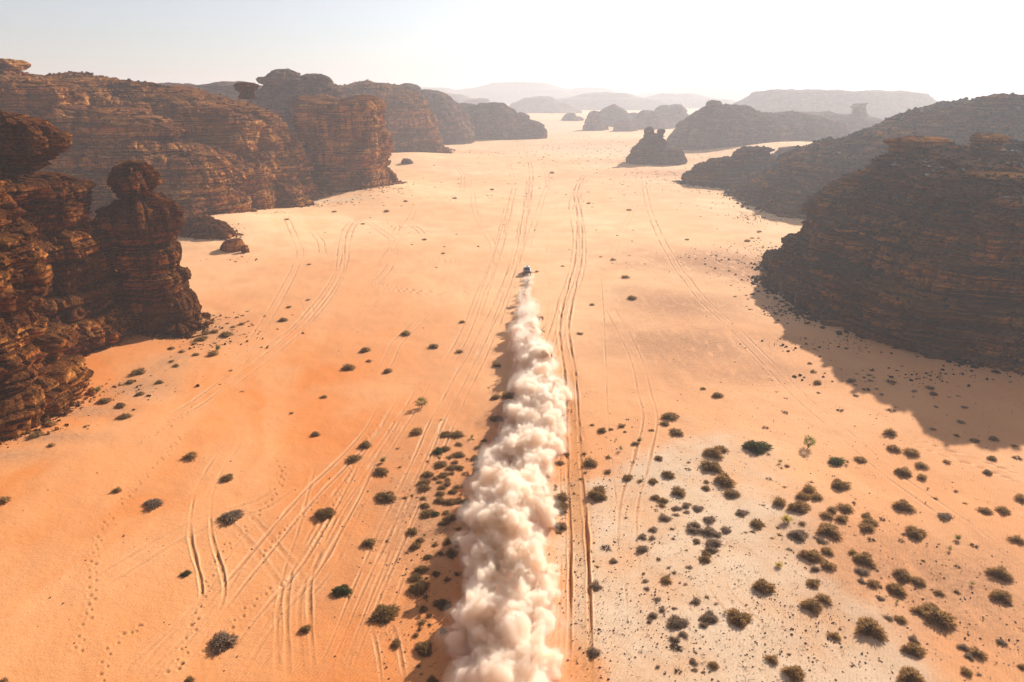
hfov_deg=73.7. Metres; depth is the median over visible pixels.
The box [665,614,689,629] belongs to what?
dry shrub
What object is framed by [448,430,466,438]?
dry shrub
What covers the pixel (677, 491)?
dry shrub
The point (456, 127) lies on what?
sandstone headland
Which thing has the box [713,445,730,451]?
dry shrub
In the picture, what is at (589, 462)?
dry shrub
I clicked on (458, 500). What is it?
dry shrub
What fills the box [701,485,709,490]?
dry shrub
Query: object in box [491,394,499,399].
dry shrub
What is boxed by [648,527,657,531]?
dry shrub
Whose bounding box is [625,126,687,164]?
twin knob butte
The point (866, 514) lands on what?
dry shrub
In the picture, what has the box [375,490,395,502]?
dry shrub
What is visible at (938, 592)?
dry shrub
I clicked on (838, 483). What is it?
dry shrub
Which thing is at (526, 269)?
rally car
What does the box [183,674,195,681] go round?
dry shrub
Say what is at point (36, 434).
dry shrub
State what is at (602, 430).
dry shrub
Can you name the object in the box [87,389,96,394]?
boulder
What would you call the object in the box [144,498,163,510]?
dry shrub
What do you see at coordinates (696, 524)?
dry shrub
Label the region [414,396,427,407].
desert tree
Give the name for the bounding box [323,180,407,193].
talus
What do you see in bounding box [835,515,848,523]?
dry shrub
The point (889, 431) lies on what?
dry shrub
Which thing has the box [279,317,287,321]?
dry shrub
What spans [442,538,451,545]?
dry shrub
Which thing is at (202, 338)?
dry shrub
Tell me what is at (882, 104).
hazy mesa
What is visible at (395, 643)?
dry shrub
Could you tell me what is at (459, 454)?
dry shrub
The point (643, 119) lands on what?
hazy butte
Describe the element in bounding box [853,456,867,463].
dry shrub
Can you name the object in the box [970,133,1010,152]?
flat rock ledge
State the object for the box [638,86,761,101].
mountain
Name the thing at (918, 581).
dry shrub
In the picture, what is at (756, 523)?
dry shrub
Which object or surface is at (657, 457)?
dry shrub
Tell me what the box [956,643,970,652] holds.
dry shrub
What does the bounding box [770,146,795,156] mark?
dark outcrop
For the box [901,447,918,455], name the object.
dry shrub
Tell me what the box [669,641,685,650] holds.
dead shrub
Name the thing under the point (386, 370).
dry shrub
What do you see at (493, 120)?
headland
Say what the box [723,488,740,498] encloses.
dry shrub
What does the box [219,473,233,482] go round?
dry shrub
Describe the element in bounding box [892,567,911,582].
dry shrub
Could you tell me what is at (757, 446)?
green shrub
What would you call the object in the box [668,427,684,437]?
dry shrub
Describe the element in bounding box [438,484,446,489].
dry shrub
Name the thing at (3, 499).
dry shrub
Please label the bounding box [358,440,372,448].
dry shrub
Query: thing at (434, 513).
green shrub
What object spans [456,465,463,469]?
dry shrub
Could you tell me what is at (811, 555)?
dry shrub
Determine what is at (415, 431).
dry shrub
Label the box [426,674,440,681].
dry shrub
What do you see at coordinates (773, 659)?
dry shrub
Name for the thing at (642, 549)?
dry shrub
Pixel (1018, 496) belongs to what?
dry shrub
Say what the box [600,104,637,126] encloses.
hazy butte
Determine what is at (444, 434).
dry shrub
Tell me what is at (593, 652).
dry shrub
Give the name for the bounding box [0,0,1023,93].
sky
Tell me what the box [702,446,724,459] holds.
dry shrub
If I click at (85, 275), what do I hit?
rubble
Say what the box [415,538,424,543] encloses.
dry shrub
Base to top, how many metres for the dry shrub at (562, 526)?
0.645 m
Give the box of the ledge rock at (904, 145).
[878,136,978,157]
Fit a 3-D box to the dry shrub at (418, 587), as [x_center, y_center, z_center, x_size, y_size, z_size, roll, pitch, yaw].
[-8.284,21.872,61.153,2.072,0.798,2.323,12,23,30]
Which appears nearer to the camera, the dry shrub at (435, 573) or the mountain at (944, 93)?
the dry shrub at (435, 573)
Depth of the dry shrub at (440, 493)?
75.80 m
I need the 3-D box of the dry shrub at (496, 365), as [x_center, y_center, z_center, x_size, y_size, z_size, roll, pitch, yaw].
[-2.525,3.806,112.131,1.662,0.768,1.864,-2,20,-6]
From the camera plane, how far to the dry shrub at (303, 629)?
56.37 m
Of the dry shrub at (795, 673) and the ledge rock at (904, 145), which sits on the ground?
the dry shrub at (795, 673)
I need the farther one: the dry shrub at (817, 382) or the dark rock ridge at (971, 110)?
the dark rock ridge at (971, 110)
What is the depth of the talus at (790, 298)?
141.03 m
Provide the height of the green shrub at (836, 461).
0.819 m
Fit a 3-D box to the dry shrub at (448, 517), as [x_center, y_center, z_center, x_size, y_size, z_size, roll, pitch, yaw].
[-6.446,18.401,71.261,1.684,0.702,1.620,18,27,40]
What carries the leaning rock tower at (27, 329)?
on the ground
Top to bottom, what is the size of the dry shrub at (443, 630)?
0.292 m
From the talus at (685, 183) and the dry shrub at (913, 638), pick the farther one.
the talus at (685, 183)
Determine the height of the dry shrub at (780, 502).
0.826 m
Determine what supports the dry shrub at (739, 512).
on the ground
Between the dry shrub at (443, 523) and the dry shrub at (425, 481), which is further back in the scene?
the dry shrub at (425, 481)
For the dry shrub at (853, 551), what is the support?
on the ground
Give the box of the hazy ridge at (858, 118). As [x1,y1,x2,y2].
[802,103,883,132]
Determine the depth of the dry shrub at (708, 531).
68.72 m
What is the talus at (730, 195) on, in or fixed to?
on the ground
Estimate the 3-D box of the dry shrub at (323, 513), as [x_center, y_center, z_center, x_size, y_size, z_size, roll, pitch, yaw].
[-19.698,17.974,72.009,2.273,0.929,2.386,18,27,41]
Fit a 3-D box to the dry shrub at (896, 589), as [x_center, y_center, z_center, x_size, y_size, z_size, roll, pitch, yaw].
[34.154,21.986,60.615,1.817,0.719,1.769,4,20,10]
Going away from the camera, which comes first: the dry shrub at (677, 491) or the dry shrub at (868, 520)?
the dry shrub at (868, 520)
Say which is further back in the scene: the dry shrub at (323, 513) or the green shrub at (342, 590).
the dry shrub at (323, 513)
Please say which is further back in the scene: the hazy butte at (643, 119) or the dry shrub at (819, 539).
the hazy butte at (643, 119)
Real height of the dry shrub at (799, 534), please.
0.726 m
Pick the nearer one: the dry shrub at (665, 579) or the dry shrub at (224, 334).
the dry shrub at (665, 579)
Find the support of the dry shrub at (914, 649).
on the ground
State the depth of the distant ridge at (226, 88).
465.28 m
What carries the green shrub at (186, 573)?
on the ground
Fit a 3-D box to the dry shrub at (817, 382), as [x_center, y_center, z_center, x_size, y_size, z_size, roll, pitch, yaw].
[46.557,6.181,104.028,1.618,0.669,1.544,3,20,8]
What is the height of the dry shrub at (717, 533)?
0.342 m
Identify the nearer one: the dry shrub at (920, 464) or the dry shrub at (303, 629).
the dry shrub at (303, 629)
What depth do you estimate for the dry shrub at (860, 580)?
61.69 m
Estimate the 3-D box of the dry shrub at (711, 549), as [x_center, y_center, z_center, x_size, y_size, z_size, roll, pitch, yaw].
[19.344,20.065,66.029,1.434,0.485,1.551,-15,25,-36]
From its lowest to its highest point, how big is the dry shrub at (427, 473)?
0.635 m
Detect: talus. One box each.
[0,383,107,451]
[8,189,403,439]
[83,330,139,356]
[126,316,215,342]
[178,223,247,240]
[208,192,334,215]
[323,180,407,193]
[391,148,455,153]
[624,175,1012,387]
[673,180,729,187]
[676,141,781,150]
[710,186,807,218]
[740,262,1022,379]
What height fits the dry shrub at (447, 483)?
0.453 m
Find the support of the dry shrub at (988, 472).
on the ground
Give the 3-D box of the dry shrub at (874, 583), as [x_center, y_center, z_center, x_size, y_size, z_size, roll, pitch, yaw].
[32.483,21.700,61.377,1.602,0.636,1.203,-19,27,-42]
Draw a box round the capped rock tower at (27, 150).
[0,111,130,354]
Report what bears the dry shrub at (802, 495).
on the ground
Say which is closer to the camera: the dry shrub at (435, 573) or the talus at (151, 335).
the dry shrub at (435, 573)
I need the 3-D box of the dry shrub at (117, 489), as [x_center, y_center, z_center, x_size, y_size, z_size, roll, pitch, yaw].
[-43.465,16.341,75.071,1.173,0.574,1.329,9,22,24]
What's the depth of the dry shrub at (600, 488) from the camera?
76.65 m
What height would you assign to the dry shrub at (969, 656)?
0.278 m
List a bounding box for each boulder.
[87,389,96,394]
[201,312,210,316]
[220,238,244,251]
[241,245,249,252]
[401,158,412,163]
[706,100,721,110]
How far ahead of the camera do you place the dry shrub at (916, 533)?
68.26 m
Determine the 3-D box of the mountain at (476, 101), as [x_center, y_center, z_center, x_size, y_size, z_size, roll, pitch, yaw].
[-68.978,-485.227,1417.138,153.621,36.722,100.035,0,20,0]
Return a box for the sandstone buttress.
[290,94,397,192]
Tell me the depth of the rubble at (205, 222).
201.71 m
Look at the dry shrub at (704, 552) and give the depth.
65.49 m
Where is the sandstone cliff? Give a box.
[0,67,322,214]
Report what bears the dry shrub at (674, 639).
on the ground
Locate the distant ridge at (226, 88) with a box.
[140,81,262,100]
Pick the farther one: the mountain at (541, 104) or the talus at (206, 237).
the mountain at (541, 104)
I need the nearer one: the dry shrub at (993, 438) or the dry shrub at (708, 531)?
the dry shrub at (708, 531)
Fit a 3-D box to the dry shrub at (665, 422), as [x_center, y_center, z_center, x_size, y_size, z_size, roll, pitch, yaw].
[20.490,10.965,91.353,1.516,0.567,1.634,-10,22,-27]
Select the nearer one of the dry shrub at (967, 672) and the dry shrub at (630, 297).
the dry shrub at (967, 672)
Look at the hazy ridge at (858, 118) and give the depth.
638.34 m
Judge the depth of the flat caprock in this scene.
239.39 m
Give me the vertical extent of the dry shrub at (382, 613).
0.863 m
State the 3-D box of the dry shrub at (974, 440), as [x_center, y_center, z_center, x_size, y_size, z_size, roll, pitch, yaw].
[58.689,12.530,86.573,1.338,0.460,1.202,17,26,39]
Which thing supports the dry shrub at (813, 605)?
on the ground
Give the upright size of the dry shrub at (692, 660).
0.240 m
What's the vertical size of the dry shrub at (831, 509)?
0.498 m
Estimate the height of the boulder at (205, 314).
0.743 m
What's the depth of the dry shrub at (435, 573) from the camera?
62.95 m
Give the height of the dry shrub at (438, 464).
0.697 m
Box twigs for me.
[101,379,1022,681]
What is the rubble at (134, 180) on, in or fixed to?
on the mushroom pinnacle
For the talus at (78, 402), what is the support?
on the ground
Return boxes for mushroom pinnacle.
[92,160,203,335]
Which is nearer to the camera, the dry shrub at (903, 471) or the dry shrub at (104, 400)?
the dry shrub at (903, 471)
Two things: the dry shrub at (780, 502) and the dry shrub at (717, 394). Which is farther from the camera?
the dry shrub at (717, 394)
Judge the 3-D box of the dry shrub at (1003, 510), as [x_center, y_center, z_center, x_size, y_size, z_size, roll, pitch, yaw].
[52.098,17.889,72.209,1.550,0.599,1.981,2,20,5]
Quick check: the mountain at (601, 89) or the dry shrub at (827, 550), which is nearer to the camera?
the dry shrub at (827, 550)
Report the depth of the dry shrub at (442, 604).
59.01 m
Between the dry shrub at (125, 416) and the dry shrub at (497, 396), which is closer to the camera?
the dry shrub at (125, 416)
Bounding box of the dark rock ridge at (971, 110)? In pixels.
[728,95,1023,217]
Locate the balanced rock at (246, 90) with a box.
[233,82,259,98]
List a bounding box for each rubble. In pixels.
[0,71,322,211]
[0,109,126,332]
[0,187,92,411]
[90,213,230,231]
[95,159,195,327]
[338,79,448,152]
[666,103,850,148]
[681,145,774,182]
[733,92,1023,210]
[764,138,1023,367]
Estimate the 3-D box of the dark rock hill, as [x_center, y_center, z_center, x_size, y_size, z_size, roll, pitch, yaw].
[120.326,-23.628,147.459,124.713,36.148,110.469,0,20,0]
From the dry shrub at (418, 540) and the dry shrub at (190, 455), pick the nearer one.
the dry shrub at (418, 540)
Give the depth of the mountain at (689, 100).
1931.95 m
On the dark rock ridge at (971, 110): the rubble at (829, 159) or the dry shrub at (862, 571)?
the rubble at (829, 159)
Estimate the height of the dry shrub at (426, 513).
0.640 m
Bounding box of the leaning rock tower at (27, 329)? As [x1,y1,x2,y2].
[0,180,93,442]
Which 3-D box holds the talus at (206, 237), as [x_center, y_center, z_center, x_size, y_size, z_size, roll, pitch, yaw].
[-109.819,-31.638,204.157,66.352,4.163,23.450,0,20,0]
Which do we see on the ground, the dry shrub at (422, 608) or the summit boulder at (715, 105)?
the dry shrub at (422, 608)
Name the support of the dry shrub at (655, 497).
on the ground
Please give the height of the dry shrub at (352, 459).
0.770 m
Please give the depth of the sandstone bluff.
478.40 m
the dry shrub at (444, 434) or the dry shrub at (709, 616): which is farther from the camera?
the dry shrub at (444, 434)
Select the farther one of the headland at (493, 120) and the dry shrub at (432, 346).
the headland at (493, 120)
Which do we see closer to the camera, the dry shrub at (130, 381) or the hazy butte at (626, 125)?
the dry shrub at (130, 381)
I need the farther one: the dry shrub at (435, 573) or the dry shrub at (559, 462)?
the dry shrub at (559, 462)
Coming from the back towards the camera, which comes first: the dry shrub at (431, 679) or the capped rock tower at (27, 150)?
the capped rock tower at (27, 150)
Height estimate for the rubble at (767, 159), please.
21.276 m
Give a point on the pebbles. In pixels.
(669, 574)
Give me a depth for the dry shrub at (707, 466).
80.36 m
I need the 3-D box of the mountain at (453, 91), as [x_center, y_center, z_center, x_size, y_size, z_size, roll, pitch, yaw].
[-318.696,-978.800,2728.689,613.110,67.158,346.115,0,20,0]
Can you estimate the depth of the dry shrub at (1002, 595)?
59.64 m
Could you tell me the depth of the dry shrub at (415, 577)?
62.32 m
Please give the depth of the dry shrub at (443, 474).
79.48 m
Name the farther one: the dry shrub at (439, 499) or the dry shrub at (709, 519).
the dry shrub at (439, 499)
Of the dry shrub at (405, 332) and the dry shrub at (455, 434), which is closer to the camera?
the dry shrub at (455, 434)
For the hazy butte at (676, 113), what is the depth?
867.72 m
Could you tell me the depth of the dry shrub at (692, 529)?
68.97 m
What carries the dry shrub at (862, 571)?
on the ground
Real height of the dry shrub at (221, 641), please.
0.891 m
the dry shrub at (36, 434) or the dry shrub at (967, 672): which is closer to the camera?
the dry shrub at (967, 672)
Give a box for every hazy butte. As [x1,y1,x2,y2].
[561,113,583,120]
[582,111,608,130]
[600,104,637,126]
[612,119,637,131]
[632,110,675,128]
[654,104,689,123]
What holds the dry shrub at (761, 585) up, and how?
on the ground
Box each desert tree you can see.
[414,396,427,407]
[804,435,815,447]
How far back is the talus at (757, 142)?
509.05 m
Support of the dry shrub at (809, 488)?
on the ground
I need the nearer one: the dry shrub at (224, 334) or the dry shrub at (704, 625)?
the dry shrub at (704, 625)
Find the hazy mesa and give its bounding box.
[733,89,950,119]
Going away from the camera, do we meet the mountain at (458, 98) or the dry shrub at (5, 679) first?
the dry shrub at (5, 679)
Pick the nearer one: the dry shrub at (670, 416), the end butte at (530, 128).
the dry shrub at (670, 416)
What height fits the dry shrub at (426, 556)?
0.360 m
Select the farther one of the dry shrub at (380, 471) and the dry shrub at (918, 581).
the dry shrub at (380, 471)
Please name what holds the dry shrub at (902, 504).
on the ground
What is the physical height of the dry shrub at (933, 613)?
1.092 m
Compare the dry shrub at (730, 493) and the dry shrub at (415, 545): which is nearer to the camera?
the dry shrub at (415, 545)
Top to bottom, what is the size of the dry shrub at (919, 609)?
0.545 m
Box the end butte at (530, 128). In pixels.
[516,112,547,138]
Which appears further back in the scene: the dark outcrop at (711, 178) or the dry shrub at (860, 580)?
the dark outcrop at (711, 178)
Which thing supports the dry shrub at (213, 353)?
on the ground
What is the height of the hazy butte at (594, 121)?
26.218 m
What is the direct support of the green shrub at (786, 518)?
on the ground
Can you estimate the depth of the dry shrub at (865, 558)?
64.31 m
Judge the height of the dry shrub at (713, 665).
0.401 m
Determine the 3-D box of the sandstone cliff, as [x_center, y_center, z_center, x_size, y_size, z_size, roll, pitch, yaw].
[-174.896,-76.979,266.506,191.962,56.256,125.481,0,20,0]
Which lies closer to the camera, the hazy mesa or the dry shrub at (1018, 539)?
the dry shrub at (1018, 539)
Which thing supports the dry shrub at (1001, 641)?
on the ground
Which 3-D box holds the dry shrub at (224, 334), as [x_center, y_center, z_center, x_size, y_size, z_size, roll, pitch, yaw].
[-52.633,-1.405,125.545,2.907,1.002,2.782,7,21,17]
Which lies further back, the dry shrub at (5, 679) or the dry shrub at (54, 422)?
the dry shrub at (54, 422)
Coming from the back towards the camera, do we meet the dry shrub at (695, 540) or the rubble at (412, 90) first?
the rubble at (412, 90)
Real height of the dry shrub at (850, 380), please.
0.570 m
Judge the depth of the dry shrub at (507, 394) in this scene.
100.43 m
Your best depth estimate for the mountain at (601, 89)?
2871.36 m
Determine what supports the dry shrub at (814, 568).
on the ground
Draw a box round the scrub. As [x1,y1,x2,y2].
[89,122,1007,655]
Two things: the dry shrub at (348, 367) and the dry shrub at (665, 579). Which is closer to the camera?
the dry shrub at (665, 579)
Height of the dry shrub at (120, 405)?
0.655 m
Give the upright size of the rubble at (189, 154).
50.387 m
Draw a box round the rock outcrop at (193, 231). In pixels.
[89,209,236,238]
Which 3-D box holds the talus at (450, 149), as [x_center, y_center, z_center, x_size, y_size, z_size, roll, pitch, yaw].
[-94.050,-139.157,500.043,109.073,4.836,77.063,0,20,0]
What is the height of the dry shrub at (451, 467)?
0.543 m
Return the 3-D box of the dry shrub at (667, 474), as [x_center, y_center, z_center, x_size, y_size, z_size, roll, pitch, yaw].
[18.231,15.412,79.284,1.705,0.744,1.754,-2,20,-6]
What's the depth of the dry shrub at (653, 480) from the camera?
78.09 m
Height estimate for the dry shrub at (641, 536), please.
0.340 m
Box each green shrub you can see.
[179,570,191,577]
[330,583,352,596]
[431,446,443,455]
[431,510,439,516]
[741,440,772,454]
[779,515,795,523]
[828,456,845,466]
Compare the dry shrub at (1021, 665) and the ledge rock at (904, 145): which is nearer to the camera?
the dry shrub at (1021, 665)
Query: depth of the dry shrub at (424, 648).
54.13 m
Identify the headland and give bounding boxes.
[400,83,475,144]
[459,102,521,139]
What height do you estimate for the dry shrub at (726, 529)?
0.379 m
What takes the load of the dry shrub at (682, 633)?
on the ground
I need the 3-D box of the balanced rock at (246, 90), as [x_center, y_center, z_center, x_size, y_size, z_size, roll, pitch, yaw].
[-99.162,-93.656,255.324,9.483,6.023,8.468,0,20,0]
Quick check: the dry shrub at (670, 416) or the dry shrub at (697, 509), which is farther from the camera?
the dry shrub at (670, 416)
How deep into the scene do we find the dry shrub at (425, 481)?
77.93 m
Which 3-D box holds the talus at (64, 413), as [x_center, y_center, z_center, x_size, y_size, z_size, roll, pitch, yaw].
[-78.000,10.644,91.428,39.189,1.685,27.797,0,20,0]
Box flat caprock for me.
[0,58,30,70]
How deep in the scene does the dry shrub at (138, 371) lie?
107.33 m
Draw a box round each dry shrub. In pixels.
[0,496,11,503]
[0,677,9,681]
[28,430,44,439]
[44,420,58,426]
[97,397,112,403]
[111,486,121,492]
[114,412,133,419]
[115,403,125,408]
[125,379,136,383]
[130,368,145,376]
[135,391,144,396]
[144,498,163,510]
[182,451,197,460]
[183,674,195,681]
[192,335,208,341]
[208,350,219,356]
[208,629,238,655]
[218,509,245,524]
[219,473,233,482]
[220,331,234,337]
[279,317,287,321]
[298,624,312,632]
[312,431,320,436]
[313,507,335,520]
[341,363,355,370]
[346,454,362,463]
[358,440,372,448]
[360,347,370,352]
[360,538,376,546]
[368,603,401,625]
[372,467,388,476]
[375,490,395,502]
[384,368,392,372]
[391,638,401,648]
[399,330,411,335]
[406,527,416,535]
[406,572,422,581]
[406,578,429,596]
[409,427,422,435]
[409,541,421,551]
[413,565,429,573]
[414,639,432,657]
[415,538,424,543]
[416,478,431,484]
[418,483,431,492]
[418,605,428,612]
[419,470,434,477]
[420,502,429,508]
[420,509,433,518]
[422,554,431,559]
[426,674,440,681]
[429,343,438,348]
[432,570,440,577]
[432,598,452,610]
[433,461,447,468]
[433,495,444,503]
[436,490,445,496]
[437,519,449,526]
[438,471,449,477]
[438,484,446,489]
[439,627,448,634]
[440,430,450,437]
[441,445,451,451]
[441,514,458,520]
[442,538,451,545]
[443,497,454,505]
[444,480,450,485]
[444,547,458,558]
[445,463,456,469]
[447,489,458,494]
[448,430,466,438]
[452,451,464,457]
[453,497,461,504]
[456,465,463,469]
[460,497,470,505]
[469,455,483,460]
[473,465,484,473]
[489,415,504,422]
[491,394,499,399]
[492,362,501,366]
[502,391,515,399]
[553,492,567,500]
[553,500,568,512]
[553,521,566,529]
[555,460,565,465]
[583,458,598,467]
[585,490,607,502]
[587,579,604,590]
[587,647,601,657]
[591,485,606,492]
[597,427,606,432]
[609,558,617,563]
[623,474,634,480]
[627,295,636,299]
[636,545,648,552]
[638,534,646,540]
[648,477,656,484]
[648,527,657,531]
[648,611,657,617]
[650,494,659,499]
[654,455,662,460]
[657,497,668,502]
[659,420,669,425]
[659,512,672,521]
[660,412,679,421]
[661,574,672,584]
[662,470,675,478]
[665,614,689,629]
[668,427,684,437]
[669,635,681,642]
[671,485,686,496]
[672,505,681,510]
[676,631,688,639]
[681,502,689,508]
[686,523,700,534]
[687,521,701,527]
[689,658,697,665]
[690,597,700,604]
[691,505,704,512]
[692,538,699,543]
[698,554,711,563]
[699,460,724,472]
[699,525,716,536]
[699,610,719,622]
[699,622,709,627]
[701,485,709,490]
[701,549,711,556]
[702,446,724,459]
[703,515,716,524]
[705,538,722,547]
[705,543,719,552]
[707,661,718,669]
[711,392,723,397]
[712,531,721,537]
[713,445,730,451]
[714,471,736,487]
[721,526,731,533]
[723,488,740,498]
[727,607,752,628]
[734,508,749,517]
[749,518,765,527]
[751,578,775,595]
[763,654,778,664]
[773,495,786,507]
[779,664,806,681]
[786,500,811,513]
[787,529,809,541]
[795,491,811,499]
[797,549,824,562]
[799,597,823,614]
[802,483,816,493]
[805,578,820,589]
[811,492,823,499]
[811,565,819,571]
[813,380,821,384]
[815,593,833,605]
[816,522,843,541]
[816,536,829,544]
[819,511,835,519]
[819,558,837,571]
[821,545,836,556]
[825,631,840,640]
[827,506,836,513]
[830,477,851,489]
[835,502,855,512]
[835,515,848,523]
[846,548,859,554]
[847,378,856,382]
[852,551,876,568]
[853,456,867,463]
[854,567,871,575]
[854,615,889,641]
[857,521,874,532]
[857,577,866,583]
[861,512,873,519]
[861,517,879,525]
[866,579,880,588]
[883,428,896,435]
[883,614,892,621]
[885,582,907,597]
[886,444,901,452]
[891,499,917,512]
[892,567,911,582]
[892,614,909,624]
[893,466,912,476]
[896,665,926,681]
[900,641,927,657]
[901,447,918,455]
[905,524,927,540]
[908,575,926,585]
[908,633,920,644]
[909,605,924,614]
[914,461,929,469]
[917,473,926,480]
[921,601,959,633]
[925,385,934,389]
[933,589,946,596]
[936,512,954,520]
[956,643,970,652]
[961,665,973,677]
[963,652,975,661]
[968,645,988,659]
[969,438,980,442]
[975,506,994,514]
[982,468,992,475]
[983,564,1014,581]
[986,455,996,461]
[987,588,1012,603]
[989,436,999,441]
[994,506,1011,515]
[996,639,1008,645]
[1007,534,1023,544]
[1013,493,1023,501]
[1016,663,1023,669]
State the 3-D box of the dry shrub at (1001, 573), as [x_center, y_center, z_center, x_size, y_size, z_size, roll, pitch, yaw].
[44.586,21.153,62.418,2.284,0.936,2.208,-2,20,-5]
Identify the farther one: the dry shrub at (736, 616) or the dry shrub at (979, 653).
the dry shrub at (736, 616)
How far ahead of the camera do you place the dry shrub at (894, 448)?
84.67 m
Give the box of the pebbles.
[23,256,1023,681]
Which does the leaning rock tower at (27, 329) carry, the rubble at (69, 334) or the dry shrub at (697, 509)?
the rubble at (69, 334)
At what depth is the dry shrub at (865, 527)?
69.17 m
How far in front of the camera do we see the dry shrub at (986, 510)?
72.19 m
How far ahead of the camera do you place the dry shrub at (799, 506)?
72.40 m
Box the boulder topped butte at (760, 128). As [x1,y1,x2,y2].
[667,104,851,149]
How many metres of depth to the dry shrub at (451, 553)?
65.70 m
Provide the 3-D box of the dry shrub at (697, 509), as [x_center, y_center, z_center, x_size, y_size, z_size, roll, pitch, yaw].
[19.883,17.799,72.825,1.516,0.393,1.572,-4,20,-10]
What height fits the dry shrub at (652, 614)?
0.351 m
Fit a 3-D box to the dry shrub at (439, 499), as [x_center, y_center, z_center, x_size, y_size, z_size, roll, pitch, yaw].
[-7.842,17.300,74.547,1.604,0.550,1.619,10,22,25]
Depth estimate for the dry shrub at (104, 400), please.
96.79 m
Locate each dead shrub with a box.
[598,544,611,550]
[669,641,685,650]
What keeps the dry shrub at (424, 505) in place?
on the ground
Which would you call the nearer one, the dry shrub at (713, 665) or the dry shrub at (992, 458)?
the dry shrub at (713, 665)
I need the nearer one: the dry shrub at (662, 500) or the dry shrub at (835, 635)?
the dry shrub at (835, 635)
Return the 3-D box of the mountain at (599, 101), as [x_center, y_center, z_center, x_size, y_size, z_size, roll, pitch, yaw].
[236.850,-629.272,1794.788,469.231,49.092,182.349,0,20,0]
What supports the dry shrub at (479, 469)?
on the ground
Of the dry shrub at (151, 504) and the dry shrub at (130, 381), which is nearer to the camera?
the dry shrub at (151, 504)
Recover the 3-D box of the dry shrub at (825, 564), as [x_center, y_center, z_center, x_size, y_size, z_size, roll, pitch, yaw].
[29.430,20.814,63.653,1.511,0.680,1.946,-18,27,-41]
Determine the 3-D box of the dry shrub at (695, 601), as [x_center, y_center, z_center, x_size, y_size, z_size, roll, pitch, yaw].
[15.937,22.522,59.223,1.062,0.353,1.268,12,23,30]
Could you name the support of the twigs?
on the ground
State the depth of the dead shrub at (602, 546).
66.62 m
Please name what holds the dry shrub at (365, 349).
on the ground
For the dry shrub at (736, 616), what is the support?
on the ground
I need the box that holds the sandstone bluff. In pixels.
[339,81,449,152]
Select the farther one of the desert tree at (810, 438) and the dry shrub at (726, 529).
the desert tree at (810, 438)
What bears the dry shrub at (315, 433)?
on the ground
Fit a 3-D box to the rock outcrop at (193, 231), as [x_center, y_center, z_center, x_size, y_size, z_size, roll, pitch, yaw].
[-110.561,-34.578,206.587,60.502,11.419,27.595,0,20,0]
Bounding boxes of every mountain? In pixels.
[421,87,493,101]
[446,93,471,102]
[456,81,599,103]
[462,98,489,104]
[508,96,581,112]
[556,92,671,109]
[573,87,644,97]
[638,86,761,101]
[645,93,735,108]
[880,86,1023,100]
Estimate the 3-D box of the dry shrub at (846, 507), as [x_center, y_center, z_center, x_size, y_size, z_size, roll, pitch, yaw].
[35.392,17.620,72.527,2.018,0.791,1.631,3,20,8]
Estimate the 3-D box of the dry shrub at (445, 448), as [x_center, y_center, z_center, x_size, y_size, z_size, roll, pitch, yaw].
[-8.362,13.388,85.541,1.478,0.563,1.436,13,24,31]
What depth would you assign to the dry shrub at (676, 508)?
72.79 m
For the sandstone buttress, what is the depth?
298.18 m
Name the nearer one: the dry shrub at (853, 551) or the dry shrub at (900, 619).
the dry shrub at (900, 619)
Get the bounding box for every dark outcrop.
[681,146,779,186]
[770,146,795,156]
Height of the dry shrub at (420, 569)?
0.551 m
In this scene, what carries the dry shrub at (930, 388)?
on the ground
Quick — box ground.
[0,94,1023,681]
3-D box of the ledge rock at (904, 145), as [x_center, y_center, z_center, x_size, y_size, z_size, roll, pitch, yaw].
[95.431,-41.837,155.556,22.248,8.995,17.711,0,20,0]
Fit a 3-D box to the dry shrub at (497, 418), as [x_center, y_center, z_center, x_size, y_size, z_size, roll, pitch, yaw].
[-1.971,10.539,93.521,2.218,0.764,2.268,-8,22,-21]
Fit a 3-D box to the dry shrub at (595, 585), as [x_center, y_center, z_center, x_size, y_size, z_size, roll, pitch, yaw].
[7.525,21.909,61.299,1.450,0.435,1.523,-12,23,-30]
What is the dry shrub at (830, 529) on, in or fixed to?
on the ground
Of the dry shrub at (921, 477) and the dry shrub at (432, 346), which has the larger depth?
the dry shrub at (432, 346)
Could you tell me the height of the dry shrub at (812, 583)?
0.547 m
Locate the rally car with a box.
[523,266,530,274]
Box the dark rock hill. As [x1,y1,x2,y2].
[761,142,1023,374]
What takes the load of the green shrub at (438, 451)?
on the ground
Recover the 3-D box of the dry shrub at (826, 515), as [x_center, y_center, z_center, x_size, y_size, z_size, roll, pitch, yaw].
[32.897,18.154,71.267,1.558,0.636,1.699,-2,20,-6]
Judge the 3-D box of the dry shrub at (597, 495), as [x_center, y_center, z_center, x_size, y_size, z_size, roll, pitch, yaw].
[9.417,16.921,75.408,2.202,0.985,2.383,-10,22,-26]
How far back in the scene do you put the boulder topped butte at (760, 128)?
521.49 m
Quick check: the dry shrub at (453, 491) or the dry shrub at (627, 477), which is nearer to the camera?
the dry shrub at (453, 491)
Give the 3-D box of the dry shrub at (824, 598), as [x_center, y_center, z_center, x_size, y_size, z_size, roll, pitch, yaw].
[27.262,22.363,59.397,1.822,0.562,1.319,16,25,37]
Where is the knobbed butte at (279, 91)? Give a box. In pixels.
[247,68,343,129]
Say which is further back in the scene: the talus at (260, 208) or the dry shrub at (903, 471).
the talus at (260, 208)
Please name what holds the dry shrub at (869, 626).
on the ground
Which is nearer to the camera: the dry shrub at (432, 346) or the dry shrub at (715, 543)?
the dry shrub at (715, 543)

